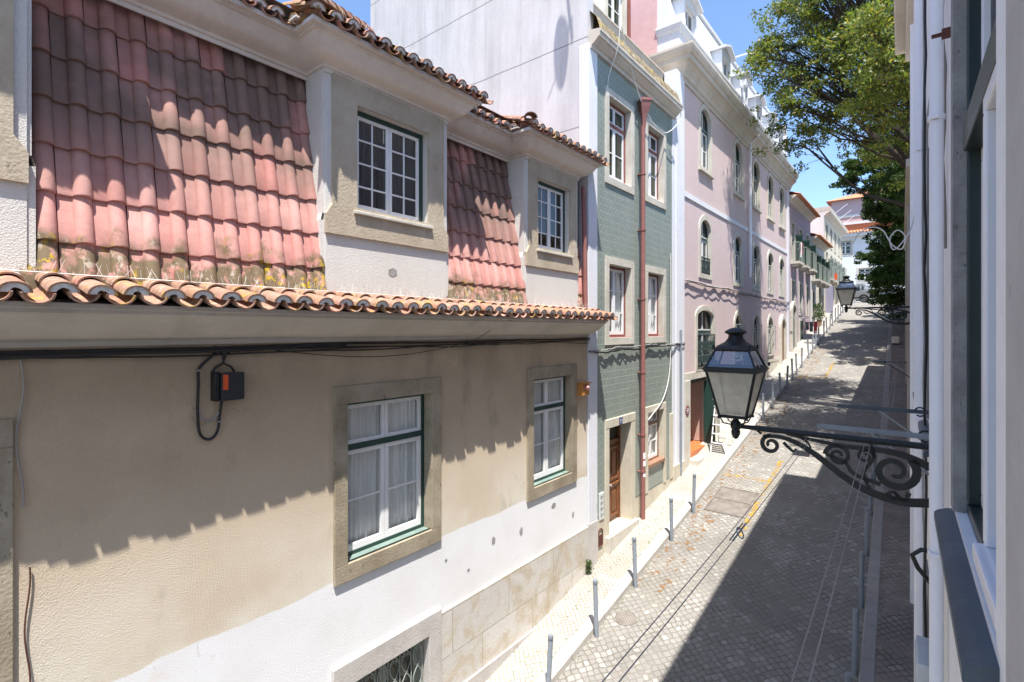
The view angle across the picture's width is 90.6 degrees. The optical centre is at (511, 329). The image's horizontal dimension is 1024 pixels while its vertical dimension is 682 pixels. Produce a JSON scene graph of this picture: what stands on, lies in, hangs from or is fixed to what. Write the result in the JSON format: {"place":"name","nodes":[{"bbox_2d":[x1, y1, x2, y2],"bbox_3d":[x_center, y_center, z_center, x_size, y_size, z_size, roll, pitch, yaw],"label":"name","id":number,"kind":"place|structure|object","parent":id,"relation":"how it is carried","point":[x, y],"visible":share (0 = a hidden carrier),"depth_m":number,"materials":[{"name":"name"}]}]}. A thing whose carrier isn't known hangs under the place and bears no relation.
{"place":"outdoors","nodes":[
{"label":"outdoors","id":0,"kind":"place"},
{"bbox_2d":[276,0,906,207],"label":"sky","id":1,"kind":"structure","parent":0,"point":[729,19],"materials":[{"name":"blue"}]},
{"bbox_2d":[485,303,839,681],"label":"pavement","id":2,"kind":"structure","parent":0,"point":[567,614],"depth_m":10.08,"materials":[{"name":"stone"}]},
{"bbox_2d":[585,559,593,573],"bbox_3d":[1.492,4.614,9.883,0.184,0.316,0.217,0,0,39],"label":"weed","id":3,"kind":"object","parent":2,"relation":"on","point":[588,563],"visible":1,"depth_m":9.87,"materials":[{"name":"green plant"}]},
{"bbox_2d":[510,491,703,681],"bbox_3d":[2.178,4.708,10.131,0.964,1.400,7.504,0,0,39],"label":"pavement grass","id":4,"kind":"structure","parent":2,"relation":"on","point":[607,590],"depth_m":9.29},
{"bbox_2d":[710,404,733,454],"bbox_3d":[6.273,2.842,15.114,0.480,1.571,0.827,0,0,39],"label":"step ladder","id":5,"kind":"object","parent":2,"relation":"on","point":[717,424],"visible":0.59,"depth_m":15.00,"materials":[{"name":"metal"}]},
{"bbox_2d":[812,303,824,325],"bbox_3d":[18.601,-0.936,30.701,0.718,1.425,1.215,0,0,39],"label":"potted plant","id":6,"kind":"object","parent":2,"relation":"on","point":[816,308],"visible":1,"depth_m":30.57,"materials":[{"name":"green plant"}]},
{"bbox_2d":[556,303,889,681],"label":"road","id":7,"kind":"structure","parent":0,"point":[744,612],"depth_m":9.82,"materials":[{"name":"stone"}]},
{"bbox_2d":[546,633,553,681],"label":"bollard","id":8,"kind":"object","parent":7,"relation":"on","point":[549,658],"visible":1,"depth_m":7.33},
{"bbox_2d":[593,579,598,637],"bbox_3d":[1.404,4.699,8.480,0.124,1.036,0.078,0,0,65],"label":"bollard","id":9,"kind":"object","parent":7,"relation":"on","point":[595,604],"visible":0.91,"depth_m":8.45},
{"bbox_2d":[615,610,636,625],"bbox_3d":[1.979,5.004,8.814,0.380,0.011,0.380,0,10,39],"label":"round cover","id":10,"kind":"object","parent":7,"relation":"on","point":[625,617],"visible":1,"depth_m":8.80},
{"bbox_2d":[632,537,637,587],"bbox_3d":[2.334,4.454,9.626,0.080,1.035,0.078,-3,-2,39],"label":"bollard","id":11,"kind":"object","parent":7,"relation":"on","point":[634,552],"visible":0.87,"depth_m":9.60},
{"bbox_2d":[669,498,673,541],"bbox_3d":[3.461,4.160,11.003,0.080,1.035,0.078,-1,1,39],"label":"bollard","id":12,"kind":"object","parent":7,"relation":"on","point":[671,518],"visible":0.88,"depth_m":10.97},
{"bbox_2d":[692,474,695,513],"bbox_3d":[4.327,3.936,12.056,0.080,1.035,0.078,1,0,39],"label":"bollard","id":13,"kind":"object","parent":7,"relation":"on","point":[693,493],"visible":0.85,"depth_m":12.03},
{"bbox_2d":[638,349,821,592],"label":"leaf litter","id":14,"kind":"object","parent":7,"relation":"on","point":[687,543],"visible":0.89,"depth_m":12.26,"materials":[{"name":"plant"}]},
{"bbox_2d":[703,486,759,518],"bbox_3d":[5.370,4.177,12.373,0.940,0.020,1.340,0,10,39],"label":"utility cover","id":15,"kind":"object","parent":7,"relation":"on","point":[735,502],"visible":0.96,"depth_m":12.33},
{"bbox_2d":[726,461,781,535],"bbox_3d":[6.596,3.819,13.891,1.200,1.223,6.700,0,0,39],"label":"yellow road marking","id":16,"kind":"object","parent":7,"relation":"on","point":[747,519],"visible":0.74,"depth_m":12.80,"materials":[{"name":"paint"}]},
{"bbox_2d":[762,393,763,420],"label":"bollard","id":17,"kind":"object","parent":7,"relation":"on","point":[762,406],"visible":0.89,"depth_m":17.33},
{"bbox_2d":[771,383,773,407],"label":"bollard","id":18,"kind":"object","parent":7,"relation":"on","point":[772,403],"visible":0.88,"depth_m":18.39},
{"bbox_2d":[778,373,781,396],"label":"bollard","id":19,"kind":"object","parent":7,"relation":"on","point":[780,390],"visible":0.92,"depth_m":19.49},
{"bbox_2d":[786,366,788,388],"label":"bollard","id":20,"kind":"object","parent":7,"relation":"on","point":[787,372],"visible":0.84,"depth_m":20.34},
{"bbox_2d":[845,672,851,681],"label":"bollard","id":21,"kind":"object","parent":7,"relation":"on","point":[848,676],"visible":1,"depth_m":6.17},
{"bbox_2d":[851,608,858,675],"bbox_3d":[4.894,4.495,7.230,0.081,1.035,0.078,1,1,39],"label":"bollard","id":22,"kind":"object","parent":7,"relation":"on","point":[855,637],"visible":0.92,"depth_m":7.20,"materials":[{"name":"metal"}]},
{"bbox_2d":[858,551,864,608],"bbox_3d":[5.865,4.232,8.503,0.080,1.035,0.078,1,1,39],"label":"bollard","id":23,"kind":"object","parent":7,"relation":"on","point":[861,576],"visible":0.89,"depth_m":8.47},
{"bbox_2d":[864,506,869,555],"bbox_3d":[6.897,3.953,9.855,0.080,1.035,0.078,1,1,39],"label":"bollard","id":24,"kind":"object","parent":7,"relation":"on","point":[866,534],"visible":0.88,"depth_m":9.83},
{"bbox_2d":[868,473,872,515],"bbox_3d":[7.868,3.659,11.127,0.080,1.035,0.078,1,1,39],"label":"bollard","id":25,"kind":"object","parent":7,"relation":"on","point":[870,497],"visible":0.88,"depth_m":11.10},
{"bbox_2d":[872,444,875,479],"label":"bollard","id":26,"kind":"object","parent":7,"relation":"on","point":[873,467],"visible":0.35,"depth_m":12.61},
{"bbox_2d":[845,284,874,302],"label":"parked car","id":27,"kind":"object","parent":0,"point":[862,290],"visible":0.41,"depth_m":41.95,"materials":[{"name":"silver metal"}]},
{"bbox_2d":[874,303,913,681],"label":"pavement","id":28,"kind":"structure","parent":0,"point":[894,656],"depth_m":9.09,"materials":[{"name":"stone"}]},
{"bbox_2d":[892,336,898,342],"bbox_3d":[18.612,0.480,24.597,0.311,0.330,0.506,0,0,39],"label":"cardboard box","id":29,"kind":"object","parent":28,"relation":"on","point":[895,339],"visible":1,"depth_m":24.42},
{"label":"ground","id":30,"kind":"structure","parent":0,"visible":0},
{"bbox_2d":[0,0,617,681],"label":"mansard house","id":31,"kind":"structure","parent":30,"relation":"on","point":[390,516],"depth_m":5.25,"materials":[{"name":"paint"}]},
{"bbox_2d":[0,418,12,681],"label":"window","id":32,"kind":"structure","parent":31,"relation":"in","point":[6,425],"depth_m":3.64,"materials":[{"name":"grey stone"}]},
{"bbox_2d":[15,359,24,507],"bbox_3d":[-3.592,0.750,3.700,0.011,1.101,0.051,0,0,39],"label":"hanging cable","id":33,"kind":"object","parent":31,"relation":"attached to","point":[16,434],"visible":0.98,"depth_m":3.70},
{"bbox_2d":[24,567,30,681],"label":"hanging cable","id":34,"kind":"object","parent":31,"relation":"attached to","point":[26,651],"visible":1,"depth_m":3.73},
{"bbox_2d":[0,256,326,290],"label":"bird spikes","id":35,"kind":"object","parent":31,"relation":"on","point":[150,277],"visible":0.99,"depth_m":4.20,"materials":[{"name":"metal"}]},
{"bbox_2d":[195,345,243,440],"bbox_3d":[-2.714,0.583,4.721,0.123,0.877,0.388,0,0,39],"label":"junction box","id":36,"kind":"object","parent":31,"relation":"attached to","point":[227,386],"visible":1,"depth_m":4.70,"materials":[{"name":"black plastic"}]},
{"bbox_2d":[0,314,589,359],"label":"cable bundle","id":37,"kind":"object","parent":31,"relation":"attached to","point":[81,353],"visible":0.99,"depth_m":4.81,"materials":[{"name":"rubber"}]},
{"bbox_2d":[331,607,441,681],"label":"window","id":38,"kind":"structure","parent":31,"relation":"in","point":[413,653],"depth_m":6.54,"materials":[{"name":"stone"}]},
{"bbox_2d":[333,377,440,586],"bbox_3d":[-1.592,1.760,6.397,0.309,2.240,1.620,0,0,39],"label":"window","id":39,"kind":"structure","parent":31,"relation":"in","point":[387,466],"depth_m":6.39,"materials":[{"name":"beige paint"}]},
{"bbox_2d":[357,110,422,221],"bbox_3d":[-1.571,-2.002,6.425,0.060,1.235,1.100,0,0,39],"label":"window","id":40,"kind":"structure","parent":31,"relation":"in","point":[389,156],"depth_m":6.40,"materials":[{"name":"white paint"}]},
{"bbox_2d":[335,285,526,303],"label":"bird spikes","id":41,"kind":"object","parent":31,"relation":"on","point":[427,297],"visible":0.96,"depth_m":6.46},
{"bbox_2d":[526,364,576,501],"bbox_3d":[0.636,1.760,9.154,0.308,2.240,1.550,0,0,39],"label":"window","id":42,"kind":"structure","parent":31,"relation":"in","point":[551,391],"depth_m":9.24,"materials":[{"name":"beige paint"}]},
{"bbox_2d":[538,181,564,252],"bbox_3d":[0.654,-2.002,9.178,0.060,1.235,1.020,0,0,39],"label":"window","id":43,"kind":"structure","parent":31,"relation":"in","point":[551,200],"depth_m":9.24,"materials":[{"name":"white paint"}]},
{"bbox_2d":[577,382,591,395],"bbox_3d":[1.398,1.127,9.709,0.210,0.245,0.300,0,0,39],"label":"alarm sounder","id":44,"kind":"object","parent":31,"relation":"attached to","point":[583,388],"visible":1,"depth_m":9.64,"materials":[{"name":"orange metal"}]},
{"bbox_2d":[370,0,682,567],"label":"green tiled building","id":45,"kind":"structure","parent":30,"relation":"on","point":[549,63],"depth_m":11.49,"materials":[{"name":"tile"}]},
{"bbox_2d":[607,0,619,85],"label":"loose cable","id":46,"kind":"object","parent":45,"relation":"attached to","point":[618,42],"visible":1,"depth_m":10.44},
{"bbox_2d":[609,425,619,521],"bbox_3d":[2.146,3.185,11.271,0.150,2.230,1.050,0,0,39],"label":"door","id":47,"kind":"structure","parent":45,"relation":"in","point":[614,432],"depth_m":11.49,"materials":[{"name":"brown wood"}]},
{"bbox_2d":[604,0,626,34],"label":"window","id":48,"kind":"structure","parent":45,"relation":"in","point":[611,7],"depth_m":13.20,"materials":[{"name":"white paint"}]},
{"bbox_2d":[605,85,634,195],"bbox_3d":[2.297,-4.090,11.148,0.220,2.020,1.350,0,0,39],"label":"window","id":49,"kind":"structure","parent":45,"relation":"in","point":[619,114],"depth_m":11.36,"materials":[{"name":"stone"}]},
{"bbox_2d":[605,256,634,344],"bbox_3d":[2.265,-0.615,11.174,0.303,1.870,1.350,0,0,39],"label":"window","id":50,"kind":"structure","parent":45,"relation":"in","point":[617,270],"depth_m":11.47,"materials":[{"name":"stone"}]},
{"bbox_2d":[589,343,684,353],"bbox_3d":[3.159,0.411,12.007,0.073,0.153,5.153,0,0,39],"label":"facade cable","id":51,"kind":"object","parent":45,"relation":"attached to","point":[632,349],"visible":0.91,"depth_m":11.25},
{"bbox_2d":[590,342,683,351],"bbox_3d":[3.182,0.378,11.989,0.062,0.107,5.153,0,0,39],"label":"facade cable","id":52,"kind":"object","parent":45,"relation":"attached to","point":[634,346],"visible":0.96,"depth_m":11.40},
{"bbox_2d":[621,26,681,132],"bbox_3d":[3.254,-5.607,11.871,0.209,1.404,3.372,0,0,39],"label":"loose cable","id":53,"kind":"object","parent":45,"relation":"attached to","point":[638,92],"visible":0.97,"depth_m":11.54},
{"bbox_2d":[645,117,665,209],"bbox_3d":[3.495,-4.090,12.630,0.220,2.020,1.260,0,0,39],"label":"window","id":54,"kind":"structure","parent":45,"relation":"in","point":[655,140],"depth_m":12.88,"materials":[{"name":"stone"}]},
{"bbox_2d":[645,265,665,342],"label":"window","id":55,"kind":"structure","parent":45,"relation":"in","point":[655,284],"depth_m":12.94,"materials":[{"name":"stone"}]},
{"bbox_2d":[645,402,665,468],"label":"window","id":56,"kind":"structure","parent":45,"relation":"in","point":[652,459],"depth_m":12.93,"materials":[{"name":"beige wood"}]},
{"bbox_2d":[648,253,670,419],"bbox_3d":[3.718,0.080,12.698,0.032,4.160,1.436,0,0,38],"label":"loose cable","id":57,"kind":"object","parent":45,"relation":"attached to","point":[670,335],"visible":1,"depth_m":13.24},
{"bbox_2d":[535,301,853,681],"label":"kerb","id":58,"kind":"structure","parent":30,"relation":"on","point":[572,648],"depth_m":10.34,"materials":[{"name":"stone"}]},
{"bbox_2d":[631,0,798,483],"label":"pink building","id":59,"kind":"structure","parent":30,"relation":"on","point":[730,211],"depth_m":16.10,"materials":[{"name":"paint"}]},
{"bbox_2d":[698,215,712,279],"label":"window","id":60,"kind":"structure","parent":59,"relation":"in","point":[705,239],"depth_m":15.63,"materials":[{"name":"beige paint"}]},
{"bbox_2d":[695,305,715,371],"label":"window","id":61,"kind":"structure","parent":59,"relation":"in","point":[705,325],"depth_m":15.49,"materials":[{"name":"beige paint"}]},
{"bbox_2d":[698,104,714,179],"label":"window","id":62,"kind":"structure","parent":59,"relation":"in","point":[705,132],"depth_m":15.70,"materials":[{"name":"white paint"}]},
{"bbox_2d":[716,414,727,432],"bbox_3d":[6.950,2.750,16.755,0.070,2.300,1.300,0,0,39],"label":"garage door","id":63,"kind":"structure","parent":59,"relation":"in","point":[724,419],"depth_m":16.56,"materials":[{"name":"white paint"}]},
{"bbox_2d":[685,280,788,302],"bbox_3d":[9.224,-1.369,19.513,0.080,0.115,14.053,0,0,39],"label":"facade cable","id":64,"kind":"object","parent":59,"relation":"attached to","point":[735,290],"visible":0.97,"depth_m":17.82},
{"bbox_2d":[687,281,788,303],"bbox_3d":[9.255,-1.316,19.488,0.062,0.125,14.052,0,0,39],"label":"facade cable","id":65,"kind":"object","parent":59,"relation":"attached to","point":[733,291],"visible":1,"depth_m":17.29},
{"bbox_2d":[733,232,742,287],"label":"window","id":66,"kind":"structure","parent":59,"relation":"in","point":[737,252],"depth_m":18.49,"materials":[{"name":"beige paint"}]},
{"bbox_2d":[733,310,744,363],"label":"window","id":67,"kind":"structure","parent":59,"relation":"in","point":[737,355],"depth_m":18.38,"materials":[{"name":"green paint"}]},
{"bbox_2d":[733,139,745,201],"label":"window","id":68,"kind":"structure","parent":59,"relation":"in","point":[737,160],"depth_m":18.47,"materials":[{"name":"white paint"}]},
{"bbox_2d":[752,242,760,291],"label":"window","id":69,"kind":"structure","parent":59,"relation":"in","point":[756,259],"depth_m":20.55,"materials":[{"name":"beige paint"}]},
{"bbox_2d":[752,158,761,213],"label":"window","id":70,"kind":"structure","parent":59,"relation":"in","point":[756,177],"depth_m":20.55,"materials":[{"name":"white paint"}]},
{"bbox_2d":[752,312,761,359],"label":"window","id":71,"kind":"structure","parent":59,"relation":"in","point":[756,338],"depth_m":20.42,"materials":[{"name":"glass"}]},
{"bbox_2d":[767,250,773,294],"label":"window","id":72,"kind":"structure","parent":59,"relation":"in","point":[770,265],"depth_m":22.47,"materials":[{"name":"green paint"}]},
{"bbox_2d":[767,173,775,223],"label":"window","id":73,"kind":"structure","parent":59,"relation":"in","point":[770,189],"depth_m":22.47,"materials":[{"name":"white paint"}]},
{"bbox_2d":[767,314,775,357],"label":"window","id":74,"kind":"structure","parent":59,"relation":"in","point":[770,328],"depth_m":22.44,"materials":[{"name":"green paint"}]},
{"bbox_2d":[779,256,784,297],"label":"window","id":75,"kind":"structure","parent":59,"relation":"in","point":[781,269],"depth_m":24.27,"materials":[{"name":"green paint"}]},
{"bbox_2d":[779,184,786,231],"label":"window","id":76,"kind":"structure","parent":59,"relation":"in","point":[781,198],"depth_m":24.27,"materials":[{"name":"white paint"}]},
{"bbox_2d":[779,315,786,364],"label":"door","id":77,"kind":"structure","parent":59,"relation":"in","point":[782,320],"depth_m":23.85,"materials":[{"name":"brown wood"}]},
{"bbox_2d":[789,191,820,351],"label":"mauve house","id":78,"kind":"structure","parent":30,"relation":"on","point":[803,213],"depth_m":26.99,"materials":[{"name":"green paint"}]},
{"bbox_2d":[791,220,795,260],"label":"window","id":79,"kind":"structure","parent":78,"relation":"in","point":[793,228],"depth_m":26.34,"materials":[{"name":"white paint"}]},
{"bbox_2d":[791,278,795,302],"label":"window","id":80,"kind":"structure","parent":78,"relation":"in","point":[793,282],"depth_m":26.34,"materials":[{"name":"green paint"}]},
{"bbox_2d":[790,301,796,351],"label":"door","id":81,"kind":"structure","parent":78,"relation":"in","point":[793,306],"depth_m":25.94,"materials":[{"name":"beige paint"}]},
{"bbox_2d":[799,281,802,315],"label":"window","id":82,"kind":"structure","parent":78,"relation":"in","point":[800,283],"depth_m":27.96,"materials":[{"name":"green paint"}]},
{"bbox_2d":[799,318,803,341],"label":"ground window","id":83,"kind":"structure","parent":78,"relation":"in","point":[801,321],"depth_m":27.62,"materials":[{"name":"green paint"}]},
{"bbox_2d":[806,284,808,316],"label":"window","id":84,"kind":"structure","parent":78,"relation":"in","point":[807,286],"depth_m":29.61,"materials":[{"name":"green paint"}]},
{"bbox_2d":[805,322,816,333],"bbox_3d":[16.639,-0.133,28.211,0.700,0.665,0.039,0,0,39],"label":"laundry","id":85,"kind":"object","parent":78,"relation":"attached to","point":[811,326],"visible":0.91,"depth_m":28.19,"materials":[{"name":"fabric"}]},
{"bbox_2d":[727,0,909,206],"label":"street tree","id":86,"kind":"object","parent":30,"relation":"on","point":[879,79],"visible":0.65,"depth_m":15.61,"materials":[{"name":"green plant"}]},
{"bbox_2d":[810,233,832,324],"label":"white house","id":87,"kind":"structure","parent":30,"relation":"on","point":[819,280],"depth_m":31.59,"materials":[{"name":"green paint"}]},
{"bbox_2d":[812,290,814,316],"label":"window","id":88,"kind":"structure","parent":87,"relation":"in","point":[813,292],"depth_m":31.10,"materials":[{"name":"green paint"}]},
{"bbox_2d":[816,285,821,320],"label":"door","id":89,"kind":"structure","parent":87,"relation":"in","point":[818,289],"depth_m":32.51,"materials":[{"name":"white paint"}]},
{"bbox_2d":[810,204,853,312],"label":"tall cream house","id":90,"kind":"structure","parent":30,"relation":"on","point":[828,225],"depth_m":36.77,"materials":[{"name":"white paint"}]},
{"bbox_2d":[825,222,827,240],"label":"window","id":91,"kind":"structure","parent":90,"relation":"in","point":[826,225],"depth_m":35.60,"materials":[{"name":"white paint"}]},
{"bbox_2d":[825,286,832,312],"bbox_3d":[21.714,-2.066,34.691,0.450,1.900,0.060,0,0,39],"label":"violet panel","id":92,"kind":"object","parent":90,"relation":"attached to","point":[829,300],"visible":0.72,"depth_m":34.66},
{"bbox_2d":[830,227,832,249],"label":"window","id":93,"kind":"structure","parent":90,"relation":"in","point":[831,230],"depth_m":37.32,"materials":[{"name":"white paint"}]},
{"bbox_2d":[826,191,876,222],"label":"pink end house","id":94,"kind":"structure","parent":30,"relation":"on","point":[853,202],"depth_m":66.94,"materials":[{"name":"paint"}]},
{"bbox_2d":[828,133,909,320],"bbox_3d":[20.506,-4.266,25.493,7.224,9.813,16.517,0,0,39],"label":"street tree","id":95,"kind":"object","parent":30,"relation":"on","point":[886,273],"visible":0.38,"depth_m":25.11,"materials":[{"name":"green plant"}]},
{"bbox_2d":[842,219,904,302],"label":"white end house","id":96,"kind":"structure","parent":30,"relation":"on","point":[850,248],"depth_m":49.84,"materials":[{"name":"paint"}]},
{"bbox_2d":[842,239,852,255],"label":"window","id":97,"kind":"structure","parent":96,"relation":"in","point":[847,245],"depth_m":50.33,"materials":[{"name":"glass"}]},
{"bbox_2d":[857,266,872,283],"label":"window","id":98,"kind":"structure","parent":96,"relation":"in","point":[864,270],"depth_m":49.51,"materials":[{"name":"stone"}]},
{"bbox_2d":[858,312,892,681],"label":"kerb","id":99,"kind":"structure","parent":30,"relation":"on","point":[867,663],"depth_m":9.12,"materials":[{"name":"grey stone"}]},
{"bbox_2d":[904,159,909,471],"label":"ochre building","id":100,"kind":"structure","parent":30,"relation":"on","point":[907,268],"depth_m":12.57,"materials":[{"name":"grey paint"}]},
{"bbox_2d":[835,275,909,324],"bbox_3d":[8.899,-0.742,12.497,1.568,1.283,0.464,0,0,39],"label":"street lantern","id":101,"kind":"object","parent":100,"relation":"attached to","point":[846,296],"visible":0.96,"depth_m":12.63,"materials":[{"name":"black metal"}]},
{"bbox_2d":[873,361,906,372],"bbox_3d":[9.782,0.980,13.033,0.830,0.400,0.035,0,0,38],"label":"washing line rack","id":102,"kind":"object","parent":100,"relation":"attached to","point":[891,362],"visible":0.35,"depth_m":13.04,"materials":[{"name":"metal"}]},
{"bbox_2d":[894,0,1023,681],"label":"white building","id":103,"kind":"structure","parent":30,"relation":"on","point":[974,453],"depth_m":2.50,"materials":[{"name":"paint"}]},
{"bbox_2d":[602,423,928,681],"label":"washing line rack","id":104,"kind":"object","parent":103,"relation":"attached to","point":[919,435],"visible":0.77,"depth_m":2.24,"materials":[{"name":"black metal"}]},
{"bbox_2d":[729,523,745,541],"bbox_3d":[0.981,0.880,2.190,0.032,0.045,0.220,0,0,39],"label":"line tensioner","id":105,"kind":"object","parent":104,"relation":"hanging from","point":[737,529],"visible":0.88,"depth_m":2.19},
{"bbox_2d":[700,327,928,507],"bbox_3d":[2.318,0.619,3.933,1.568,1.283,0.464,0,0,39],"label":"street lantern","id":106,"kind":"object","parent":103,"relation":"attached to","point":[735,390],"visible":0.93,"depth_m":4.00,"materials":[{"name":"black metal"}]},
{"bbox_2d":[837,362,928,440],"bbox_3d":[6.831,0.980,9.174,0.807,0.400,9.717,0,0,38],"label":"washing line rack","id":107,"kind":"object","parent":103,"relation":"attached to","point":[882,409],"visible":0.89,"depth_m":5.30,"materials":[{"name":"metal"}]},
{"bbox_2d":[853,215,913,249],"bbox_3d":[5.063,-1.470,6.718,0.866,0.862,0.344,0,0,2],"label":"loose cable","id":108,"kind":"object","parent":103,"relation":"attached to","point":[904,240],"visible":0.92,"depth_m":6.64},
{"bbox_2d":[910,547,928,583],"bbox_3d":[2.904,1.709,3.563,0.176,0.349,0.032,0,0,38],"label":"wall hook","id":109,"kind":"object","parent":103,"relation":"attached to","point":[913,554],"depth_m":3.58,"materials":[{"name":"black metal"}]},
{"bbox_2d":[915,635,928,681],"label":"wall cabinet","id":110,"kind":"object","parent":103,"relation":"attached to","point":[921,659],"depth_m":4.21,"materials":[{"name":"metal"}]},
{"bbox_2d":[915,639,916,681],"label":"door","id":111,"kind":"structure","parent":110,"relation":"in","point":[915,639],"depth_m":4.25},
{"bbox_2d":[922,0,924,636],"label":"wall cable","id":112,"kind":"object","parent":103,"relation":"attached to","point":[923,520],"depth_m":5.24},
{"bbox_2d":[918,99,928,457],"bbox_3d":[3.926,-0.605,4.650,0.280,3.290,1.830,0,0,38],"label":"window","id":113,"kind":"structure","parent":103,"relation":"in","point":[921,426],"depth_m":5.29,"materials":[{"name":"paint"}]},
{"bbox_2d":[923,0,927,637],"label":"wall cable","id":114,"kind":"object","parent":103,"relation":"attached to","point":[925,296],"depth_m":5.11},
{"bbox_2d":[926,560,928,637],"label":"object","id":115,"kind":"structure","parent":103,"relation":"in","point":[927,569],"depth_m":5.29,"materials":[{"name":"metal"}]},
{"bbox_2d":[944,0,946,248],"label":"wall cable","id":116,"kind":"object","parent":103,"relation":"attached to","point":[945,212],"depth_m":3.11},
{"bbox_2d":[934,0,999,681],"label":"window","id":117,"kind":"structure","parent":103,"relation":"in","point":[974,132],"depth_m":2.46,"materials":[{"name":"grey stone"}]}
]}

